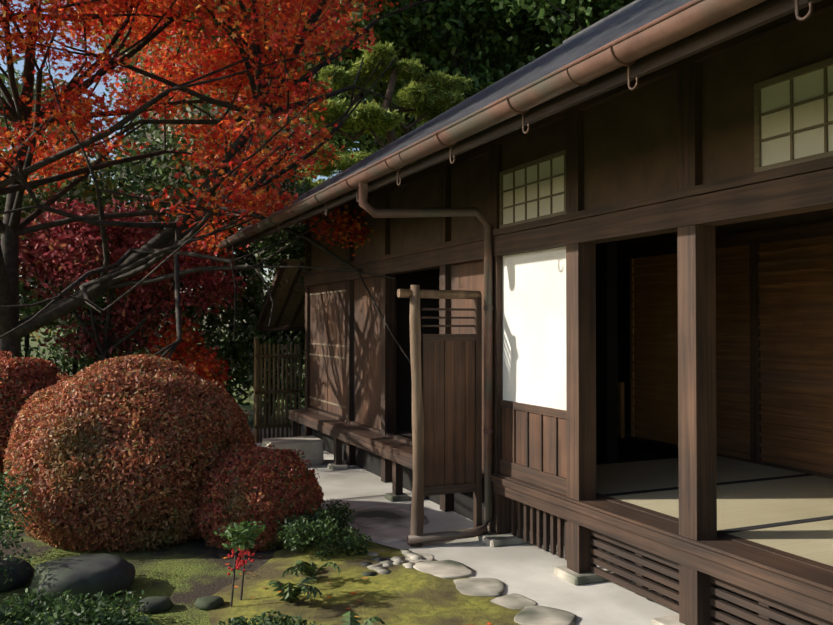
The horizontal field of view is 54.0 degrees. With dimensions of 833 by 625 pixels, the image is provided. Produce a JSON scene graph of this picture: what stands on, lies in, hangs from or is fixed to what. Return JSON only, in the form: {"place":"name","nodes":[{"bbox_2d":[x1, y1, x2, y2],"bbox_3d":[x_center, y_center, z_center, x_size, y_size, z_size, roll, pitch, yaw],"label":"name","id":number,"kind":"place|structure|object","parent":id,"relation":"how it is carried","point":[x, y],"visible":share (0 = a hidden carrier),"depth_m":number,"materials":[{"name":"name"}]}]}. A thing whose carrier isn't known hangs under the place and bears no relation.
{"place":"outdoors","nodes":[
{"label":"outdoors","id":0,"kind":"place"},
{"bbox_2d":[0,0,365,327],"label":"sky","id":1,"kind":"structure","parent":0,"point":[100,88],"materials":[{"name":"blue"}]},
{"bbox_2d":[0,328,437,624],"bbox_3d":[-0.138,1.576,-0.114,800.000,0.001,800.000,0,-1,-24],"label":"ground","id":2,"kind":"structure","parent":0,"point":[183,577],"depth_m":5.31,"materials":[{"name":"green plant"}]},
{"bbox_2d":[0,356,65,502],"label":"shrub","id":3,"kind":"object","parent":2,"relation":"on","point":[46,371],"depth_m":7.30,"materials":[{"name":"red plant"}]},
{"bbox_2d":[0,350,30,433],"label":"shrub sprigs","id":4,"kind":"object","parent":3,"relation":"on","point":[24,391],"visible":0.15,"depth_m":7.21,"materials":[{"name":"red plant"}]},
{"bbox_2d":[0,73,123,356],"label":"tree","id":5,"kind":"object","parent":2,"relation":"on","point":[85,192],"depth_m":14.41,"materials":[{"name":"plant"}]},
{"bbox_2d":[0,190,246,365],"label":"tree","id":6,"kind":"object","parent":2,"relation":"on","point":[47,246],"depth_m":11.20,"materials":[{"name":"red plant"}]},
{"bbox_2d":[146,317,231,389],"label":"red maple leaves","id":7,"kind":"object","parent":6,"relation":"attached to","point":[208,365],"visible":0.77,"depth_m":11.21,"materials":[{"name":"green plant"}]},
{"bbox_2d":[3,354,256,552],"bbox_3d":[-2.203,0.999,6.380,1.829,1.362,1.839,-1,-1,35],"label":"rounded shrub","id":8,"kind":"object","parent":2,"relation":"on","point":[37,415],"depth_m":5.68,"materials":[{"name":"brown plant"}]},
{"bbox_2d":[4,364,248,499],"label":"shrub leaves","id":9,"kind":"object","parent":8,"relation":"on","point":[63,378],"visible":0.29,"depth_m":5.75,"materials":[{"name":"brown plant"}]},
{"bbox_2d":[0,160,309,414],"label":"hedge","id":10,"kind":"object","parent":2,"relation":"on","point":[238,358],"depth_m":12.45,"materials":[{"name":"plant"}]},
{"bbox_2d":[0,465,320,624],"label":"shrub leaves","id":11,"kind":"object","parent":2,"relation":"on","point":[72,612],"visible":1,"depth_m":4.00,"materials":[{"name":"green plant"}]},
{"bbox_2d":[0,34,324,352],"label":"tree","id":12,"kind":"object","parent":2,"relation":"on","point":[133,169],"depth_m":12.80,"materials":[{"name":"plant"}]},
{"bbox_2d":[156,182,309,423],"bbox_3d":[-2.127,-0.209,12.548,4.474,3.988,4.331,0,-1,-24],"label":"tree","id":13,"kind":"object","parent":2,"relation":"on","point":[294,251],"depth_m":12.04,"materials":[{"name":"plant"}]},
{"bbox_2d":[43,0,432,377],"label":"tree","id":14,"kind":"object","parent":2,"relation":"on","point":[361,23],"depth_m":21.45,"materials":[{"name":"plant"}]},
{"bbox_2d":[190,442,323,552],"bbox_3d":[-1.173,1.321,6.038,0.952,0.703,0.950,0,-1,-24],"label":"small shrub","id":15,"kind":"object","parent":2,"relation":"on","point":[309,487],"depth_m":5.72,"materials":[{"name":"red plant"}]},
{"bbox_2d":[191,519,367,574],"bbox_3d":[-1.400,1.672,6.756,1.200,0.001,3.600,0,-1,-24],"label":"earth patch","id":16,"kind":"object","parent":2,"relation":"on","point":[259,562],"depth_m":5.57,"materials":[{"name":"brown soil"}]},
{"bbox_2d":[224,535,489,624],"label":"fallen maple leaves","id":17,"kind":"object","parent":16,"relation":"on","point":[328,596],"visible":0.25,"depth_m":4.81,"materials":[{"name":"red plant"}]},
{"bbox_2d":[0,0,570,376],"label":"maple tree","id":18,"kind":"object","parent":2,"relation":"on","point":[258,202],"depth_m":8.91,"materials":[{"name":"red plant"}]},
{"bbox_2d":[153,5,562,178],"bbox_3d":[-2.509,-10.184,32.638,17.103,24.536,17.607,0,-1,-24],"label":"tree","id":19,"kind":"object","parent":2,"relation":"on","point":[524,61],"depth_m":29.83,"materials":[{"name":"plant"}]},
{"bbox_2d":[173,0,547,154],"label":"tree","id":20,"kind":"object","parent":2,"relation":"on","point":[400,83],"depth_m":24.53,"materials":[{"name":"plant"}]},
{"bbox_2d":[285,41,474,194],"bbox_3d":[-0.406,-1.913,17.934,5.854,7.551,2.934,1,-1,-44],"label":"pine tree","id":21,"kind":"object","parent":2,"relation":"on","point":[442,91],"depth_m":17.47,"materials":[{"name":"green plant"}]},
{"bbox_2d":[346,0,634,123],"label":"tree","id":22,"kind":"object","parent":2,"relation":"on","point":[473,10],"depth_m":22.70,"materials":[{"name":"plant"}]},
{"bbox_2d":[474,0,615,69],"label":"tree","id":23,"kind":"object","parent":2,"relation":"on","point":[523,27],"depth_m":24.76,"materials":[{"name":"green plant"}]},
{"bbox_2d":[288,0,832,624],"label":"house","id":24,"kind":"structure","parent":2,"relation":"on","point":[664,330],"depth_m":5.50,"materials":[{"name":"brown wood"}]},
{"bbox_2d":[256,258,304,332],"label":"pent roof end","id":25,"kind":"structure","parent":24,"relation":"attached to","point":[288,311],"depth_m":11.56,"materials":[{"name":"wood"}]},
{"bbox_2d":[397,285,481,546],"bbox_3d":[0.168,0.736,5.893,0.650,1.863,0.111,0,-1,-24],"label":"wooden screen","id":26,"kind":"object","parent":24,"relation":"attached to","point":[447,419],"visible":0.94,"depth_m":5.89,"materials":[{"name":"brown wood"}]},
{"bbox_2d":[217,0,812,544],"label":"gutter and downpipe","id":27,"kind":"object","parent":24,"relation":"attached to","point":[665,30],"visible":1,"depth_m":4.44,"materials":[{"name":"brown metal"}]},
{"bbox_2d":[226,0,821,252],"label":"roof","id":28,"kind":"structure","parent":24,"relation":"on","point":[630,17],"depth_m":4.45,"materials":[{"name":"metal"}]},
{"bbox_2d":[209,541,522,624],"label":"moss ground","id":29,"kind":"structure","parent":0,"point":[401,594],"depth_m":4.66,"materials":[{"name":"green plant"}]},
{"bbox_2d":[214,520,266,606],"bbox_3d":[-0.971,1.408,4.617,0.294,0.477,0.224,1,-2,-57],"label":"nandina","id":30,"kind":"object","parent":29,"relation":"on","point":[241,533],"depth_m":4.57,"materials":[{"name":"green plant"}]},
{"bbox_2d":[0,505,576,624],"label":"garden stones","id":31,"kind":"object","parent":29,"relation":"on","point":[93,574],"visible":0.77,"depth_m":4.79,"materials":[{"name":"grey stone"}]},
{"bbox_2d":[258,498,372,559],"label":"shrub leaves","id":32,"kind":"object","parent":29,"relation":"on","point":[330,527],"visible":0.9,"depth_m":5.54,"materials":[{"name":"green plant"}]},
{"bbox_2d":[266,560,385,624],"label":"ferns","id":33,"kind":"object","parent":29,"relation":"on","point":[309,571],"visible":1,"depth_m":4.54,"materials":[{"name":"green leaf"}]},
{"bbox_2d":[250,426,678,624],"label":"apron path","id":34,"kind":"structure","parent":0,"point":[525,569],"depth_m":5.44,"materials":[{"name":"concrete"}]},
{"bbox_2d":[254,338,302,442],"bbox_3d":[-1.857,1.041,10.979,0.655,1.400,0.086,0,-1,-24],"label":"bamboo fence","id":35,"kind":"object","parent":34,"relation":"on","point":[258,393],"visible":0.81,"depth_m":10.95,"materials":[{"name":"brown wood"}]},
{"bbox_2d":[262,436,323,465],"bbox_3d":[-1.396,1.570,9.216,0.620,0.290,0.380,0,-1,-24],"label":"stone basin","id":36,"kind":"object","parent":34,"relation":"on","point":[312,447],"depth_m":9.11,"materials":[{"name":"grey stone"}]},
{"bbox_2d":[327,463,729,624],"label":"foundation stones","id":37,"kind":"object","parent":34,"relation":"on","point":[491,539],"visible":0.5,"depth_m":5.13,"materials":[{"name":"grey stone"}]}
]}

